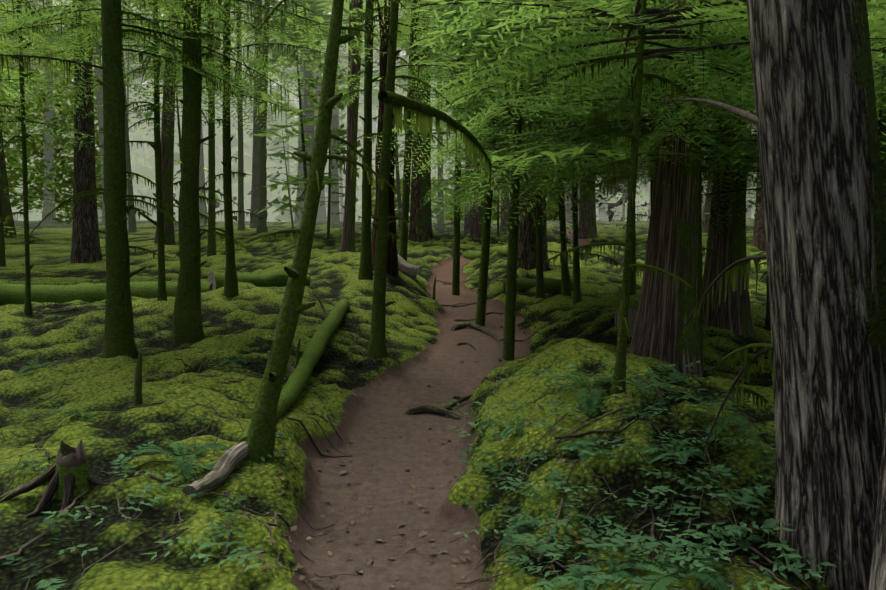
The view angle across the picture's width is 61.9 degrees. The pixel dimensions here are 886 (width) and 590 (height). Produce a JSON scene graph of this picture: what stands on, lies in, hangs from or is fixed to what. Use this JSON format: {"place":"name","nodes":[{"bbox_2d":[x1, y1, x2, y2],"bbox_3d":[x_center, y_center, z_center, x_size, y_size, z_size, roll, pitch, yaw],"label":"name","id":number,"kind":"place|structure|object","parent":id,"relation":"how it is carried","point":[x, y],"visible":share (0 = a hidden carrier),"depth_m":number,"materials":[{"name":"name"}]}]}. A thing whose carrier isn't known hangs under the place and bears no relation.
{"place":"outdoors","nodes":[
{"label":"outdoors","id":0,"kind":"place"},
{"bbox_2d":[29,0,647,221],"label":"sky","id":1,"kind":"structure","parent":0,"point":[220,153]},
{"bbox_2d":[0,219,834,589],"bbox_3d":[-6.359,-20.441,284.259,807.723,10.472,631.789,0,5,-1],"label":"forest floor","id":2,"kind":"structure","parent":0,"point":[420,321],"depth_m":4.44,"materials":[{"name":"green plant"}]},
{"bbox_2d":[0,1,97,116],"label":"thin tree","id":3,"kind":"object","parent":2,"relation":"on","point":[29,50],"visible":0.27,"depth_m":17.89,"materials":[{"name":"green plant"}]},
{"bbox_2d":[0,439,109,517],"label":"tree stump","id":4,"kind":"object","parent":2,"relation":"on","point":[68,471],"visible":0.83,"depth_m":3.36,"materials":[{"name":"brown wood"}]},
{"bbox_2d":[0,0,182,315],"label":"thin tree","id":5,"kind":"object","parent":2,"relation":"on","point":[28,310],"visible":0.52,"depth_m":8.06,"materials":[{"name":"green plant"}]},
{"bbox_2d":[70,0,214,262],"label":"tree","id":6,"kind":"object","parent":2,"relation":"on","point":[86,247],"visible":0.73,"depth_m":17.46,"materials":[{"name":"brown plant"}]},
{"bbox_2d":[0,0,309,300],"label":"thin tree","id":7,"kind":"object","parent":2,"relation":"on","point":[155,145],"visible":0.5,"depth_m":8.29,"materials":[{"name":"green plant"}]},
{"bbox_2d":[0,270,310,305],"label":"fallen log","id":8,"kind":"object","parent":2,"relation":"on","point":[15,293],"visible":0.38,"depth_m":10.06,"materials":[{"name":"green plant"}]},
{"bbox_2d":[0,0,319,344],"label":"tree","id":9,"kind":"object","parent":2,"relation":"on","point":[187,326],"visible":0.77,"depth_m":7.15,"materials":[{"name":"green plant"}]},
{"bbox_2d":[153,0,215,244],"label":"cedar tree","id":10,"kind":"object","parent":2,"relation":"on","point":[167,155],"visible":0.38,"depth_m":22.42,"materials":[{"name":"brown plant"}]},
{"bbox_2d":[122,0,247,256],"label":"thin tree","id":11,"kind":"object","parent":2,"relation":"on","point":[211,247],"visible":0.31,"depth_m":18.31,"materials":[{"name":"green plant"}]},
{"bbox_2d":[0,0,384,358],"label":"tree","id":12,"kind":"object","parent":2,"relation":"on","point":[119,333],"visible":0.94,"depth_m":6.52,"materials":[{"name":"green plant"}]},
{"bbox_2d":[134,0,290,229],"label":"thin tree","id":13,"kind":"object","parent":2,"relation":"on","point":[241,223],"visible":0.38,"depth_m":30.26,"materials":[{"name":"green plant"}]},
{"bbox_2d":[182,441,247,497],"bbox_3d":[-1.131,0.884,3.727,0.111,0.119,0.662,1,5,7],"label":"driftwood log","id":14,"kind":"object","parent":2,"relation":"on","point":[220,472],"visible":0.79,"depth_m":3.69,"materials":[{"name":"grey wood"}]},
{"bbox_2d":[128,0,341,297],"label":"thin tree","id":15,"kind":"object","parent":2,"relation":"on","point":[230,277],"visible":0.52,"depth_m":8.81,"materials":[{"name":"green plant"}]},
{"bbox_2d":[158,0,348,227],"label":"tree","id":16,"kind":"object","parent":2,"relation":"on","point":[255,181],"visible":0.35,"depth_m":32.27,"materials":[{"name":"grey plant"}]},
{"bbox_2d":[238,0,331,232],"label":"tree","id":17,"kind":"object","parent":2,"relation":"on","point":[261,225],"visible":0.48,"depth_m":29.45,"materials":[{"name":"green plant"}]},
{"bbox_2d":[134,278,435,405],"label":"tree stubs","id":18,"kind":"object","parent":2,"relation":"on","point":[138,386],"visible":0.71,"depth_m":4.79,"materials":[{"name":"green plant"}]},
{"bbox_2d":[237,295,349,443],"bbox_3d":[-1.202,0.401,6.572,0.326,0.530,5.125,0,5,-1],"label":"mossy log","id":19,"kind":"object","parent":2,"relation":"on","point":[296,383],"visible":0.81,"depth_m":6.01,"materials":[{"name":"green plant"}]},
{"bbox_2d":[271,0,360,205],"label":"tree","id":20,"kind":"object","parent":2,"relation":"on","point":[308,129],"visible":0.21,"depth_m":38.98,"materials":[{"name":"grey plant"}]},
{"bbox_2d":[268,0,387,222],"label":"tree","id":21,"kind":"object","parent":2,"relation":"on","point":[334,218],"visible":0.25,"depth_m":42.16,"materials":[{"name":"brown plant"}]},
{"bbox_2d":[251,0,424,252],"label":"tree cluster","id":22,"kind":"object","parent":2,"relation":"on","point":[348,238],"visible":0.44,"depth_m":19.20,"materials":[{"name":"green plant"}]},
{"bbox_2d":[56,0,648,232],"bbox_3d":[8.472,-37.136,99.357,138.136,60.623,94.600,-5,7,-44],"label":"mossy tree","id":23,"kind":"object","parent":2,"relation":"on","point":[132,226],"visible":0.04,"depth_m":31.15,"materials":[{"name":"grey plant"}]},
{"bbox_2d":[246,0,492,461],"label":"leaning mossy tree","id":24,"kind":"object","parent":2,"relation":"on","point":[260,441],"visible":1,"depth_m":4.11,"materials":[{"name":"green plant"}]},
{"bbox_2d":[0,0,754,266],"bbox_3d":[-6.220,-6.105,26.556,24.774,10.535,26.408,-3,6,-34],"label":"young hemlock tree","id":25,"kind":"object","parent":2,"relation":"on","point":[328,180],"visible":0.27,"depth_m":24.53,"materials":[{"name":"green plant"}]},
{"bbox_2d":[0,0,756,223],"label":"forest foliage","id":26,"kind":"object","parent":2,"relation":"on","point":[137,156],"visible":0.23,"depth_m":67.35,"materials":[{"name":"green plant"}]},
{"bbox_2d":[340,0,417,279],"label":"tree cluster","id":27,"kind":"object","parent":2,"relation":"on","point":[365,270],"visible":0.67,"depth_m":10.46,"materials":[{"name":"green plant"}]},
{"bbox_2d":[0,0,765,250],"bbox_3d":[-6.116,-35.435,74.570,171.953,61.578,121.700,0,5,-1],"label":"fir tree","id":28,"kind":"object","parent":2,"relation":"on","point":[758,241],"depth_m":42.31,"materials":[{"name":"grey plant"}]},
{"bbox_2d":[372,0,398,276],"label":"snag tree","id":29,"kind":"object","parent":2,"relation":"on","point":[392,269],"visible":0.46,"depth_m":11.45,"materials":[{"name":"brown plant"}]},
{"bbox_2d":[14,282,764,589],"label":"fern plants","id":30,"kind":"object","parent":2,"relation":"on","point":[577,582],"visible":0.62,"depth_m":3.46,"materials":[{"name":"green plant"}]},
{"bbox_2d":[287,0,492,260],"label":"leaning tree","id":31,"kind":"object","parent":2,"relation":"on","point":[402,252],"visible":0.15,"depth_m":12.46,"materials":[{"name":"green plant"}]},
{"bbox_2d":[0,296,811,589],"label":"twig litter","id":32,"kind":"object","parent":2,"relation":"on","point":[551,566],"visible":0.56,"depth_m":3.41,"materials":[{"name":"brown wood"}]},
{"bbox_2d":[0,358,837,589],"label":"groundcover plant","id":33,"kind":"object","parent":2,"relation":"on","point":[618,538],"visible":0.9,"depth_m":3.12,"materials":[{"name":"green plant"}]},
{"bbox_2d":[379,0,464,227],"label":"tree","id":34,"kind":"object","parent":2,"relation":"on","point":[439,222],"visible":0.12,"depth_m":34.52,"materials":[{"name":"green plant"}]},
{"bbox_2d":[317,267,528,562],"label":"pebbles","id":35,"kind":"object","parent":2,"relation":"on","point":[407,470],"visible":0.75,"depth_m":5.38,"materials":[{"name":"brown stone"}]},
{"bbox_2d":[321,0,525,357],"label":"tree","id":36,"kind":"object","parent":2,"relation":"on","point":[377,347],"visible":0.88,"depth_m":7.12,"materials":[{"name":"green plant"}]},
{"bbox_2d":[377,0,469,241],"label":"tree","id":37,"kind":"object","parent":2,"relation":"on","point":[421,218],"visible":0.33,"depth_m":25.45,"materials":[{"name":"brown plant"}]},
{"bbox_2d":[0,4,885,237],"bbox_3d":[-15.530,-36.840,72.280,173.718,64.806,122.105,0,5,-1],"label":"cedar tree","id":38,"kind":"object","parent":2,"relation":"on","point":[321,213],"visible":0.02,"depth_m":27.41,"materials":[{"name":"brown plant"}]},
{"bbox_2d":[430,11,471,234],"bbox_3d":[0.866,-15.132,28.470,6.953,26.501,5.094,0,5,-1],"label":"tree","id":39,"kind":"object","parent":2,"relation":"on","point":[467,221],"depth_m":29.70,"materials":[{"name":"brown plant"}]},
{"bbox_2d":[335,0,578,294],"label":"hemlock sapling","id":40,"kind":"object","parent":2,"relation":"on","point":[456,266],"visible":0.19,"depth_m":12.35,"materials":[{"name":"green plant"}]},
{"bbox_2d":[431,6,484,237],"bbox_3d":[1.627,-14.657,24.159,6.000,26.501,4.348,1,5,9],"label":"cedar tree","id":41,"kind":"object","parent":2,"relation":"on","point":[476,226],"visible":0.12,"depth_m":25.62,"materials":[{"name":"brown plant"}]},
{"bbox_2d":[232,0,703,220],"bbox_3d":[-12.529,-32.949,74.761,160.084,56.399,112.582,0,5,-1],"label":"tree","id":42,"kind":"object","parent":2,"relation":"on","point":[319,6],"depth_m":32.90,"materials":[{"name":"green plant"}]},
{"bbox_2d":[398,255,540,419],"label":"tree roots","id":43,"kind":"object","parent":2,"relation":"on","point":[406,268],"visible":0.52,"depth_m":8.55,"materials":[{"name":"brown wood"}]},
{"bbox_2d":[500,144,509,234],"bbox_3d":[3.510,-15.081,28.051,6.294,26.502,3.759,0,5,-1],"label":"tree","id":44,"kind":"object","parent":2,"relation":"on","point":[504,219],"visible":0.08,"depth_m":29.71,"materials":[{"name":"brown plant"}]},
{"bbox_2d":[364,0,650,325],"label":"hemlock sapling","id":45,"kind":"object","parent":2,"relation":"on","point":[481,292],"visible":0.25,"depth_m":9.38,"materials":[{"name":"green plant"}]},
{"bbox_2d":[399,0,648,298],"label":"slim tree","id":46,"kind":"object","parent":2,"relation":"on","point":[540,291],"depth_m":10.71,"materials":[{"name":"green plant"}]},
{"bbox_2d":[517,137,548,269],"bbox_3d":[1.652,-13.266,12.807,0.694,26.502,0.687,0,5,-1],"label":"tree trunk","id":47,"kind":"object","parent":2,"relation":"on","point":[526,234],"visible":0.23,"depth_m":13.61,"materials":[{"name":"brown plant"}]},
{"bbox_2d":[415,0,660,304],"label":"slim tree","id":48,"kind":"object","parent":2,"relation":"on","point":[577,298],"visible":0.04,"depth_m":9.41,"materials":[{"name":"green plant"}]},
{"bbox_2d":[425,0,650,295],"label":"slim tree","id":49,"kind":"object","parent":2,"relation":"on","point":[565,284],"visible":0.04,"depth_m":9.90,"materials":[{"name":"green plant"}]},
{"bbox_2d":[463,246,638,336],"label":"mossy logs","id":50,"kind":"object","parent":2,"relation":"on","point":[524,284],"visible":0.21,"depth_m":11.58,"materials":[{"name":"green plant"}]},
{"bbox_2d":[411,0,705,360],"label":"hemlock sapling","id":51,"kind":"object","parent":2,"relation":"on","point":[511,314],"visible":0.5,"depth_m":7.42,"materials":[{"name":"green plant"}]},
{"bbox_2d":[578,90,596,238],"bbox_3d":[5.375,-14.872,27.275,7.078,26.507,2.987,1,5,14],"label":"tree","id":52,"kind":"object","parent":2,"relation":"on","point":[586,230],"visible":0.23,"depth_m":27.68,"materials":[{"name":"brown plant"}]},
{"bbox_2d":[489,0,759,256],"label":"hemlock sapling","id":53,"kind":"object","parent":2,"relation":"on","point":[651,181],"depth_m":8.79,"materials":[{"name":"green plant"}]},
{"bbox_2d":[529,29,760,293],"bbox_3d":[2.844,-4.274,11.144,4.077,9.502,4.025,-5,7,-45],"label":"hemlock sapling","id":54,"kind":"object","parent":2,"relation":"on","point":[633,290],"depth_m":11.48,"materials":[{"name":"green plant"}]},
{"bbox_2d":[408,0,885,394],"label":"tree sapling","id":55,"kind":"object","parent":2,"relation":"on","point":[730,36],"visible":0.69,"depth_m":3.93,"materials":[{"name":"green plant"}]},
{"bbox_2d":[460,0,885,360],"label":"hemlock sapling","id":56,"kind":"object","parent":2,"relation":"on","point":[622,152],"visible":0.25,"depth_m":6.15,"materials":[{"name":"green plant"}]},
{"bbox_2d":[488,0,885,376],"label":"tree trunk","id":57,"kind":"object","parent":2,"relation":"on","point":[664,311],"visible":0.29,"depth_m":5.90,"materials":[{"name":"brown plant"}]},
{"bbox_2d":[568,3,884,334],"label":"cedar tree","id":58,"kind":"object","parent":2,"relation":"on","point":[733,313],"visible":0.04,"depth_m":7.50,"materials":[{"name":"brown plant"}]},
{"bbox_2d":[592,0,884,330],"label":"hemlock sapling","id":59,"kind":"object","parent":2,"relation":"on","point":[767,324],"visible":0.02,"depth_m":8.08,"materials":[{"name":"green plant"}]},
{"bbox_2d":[635,0,885,249],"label":"hemlock sapling","id":60,"kind":"object","parent":2,"relation":"on","point":[882,128],"visible":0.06,"depth_m":6.37,"materials":[{"name":"green plant"}]},
{"bbox_2d":[654,0,885,589],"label":"fir tree","id":61,"kind":"object","parent":2,"relation":"on","point":[814,118],"visible":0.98,"depth_m":2.77,"materials":[{"name":"green plant"}]},
{"bbox_2d":[869,416,885,589],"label":"tree trunk","id":62,"kind":"object","parent":2,"relation":"on","point":[877,580],"visible":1,"depth_m":2.48,"materials":[{"name":"grey plant"}]}
]}

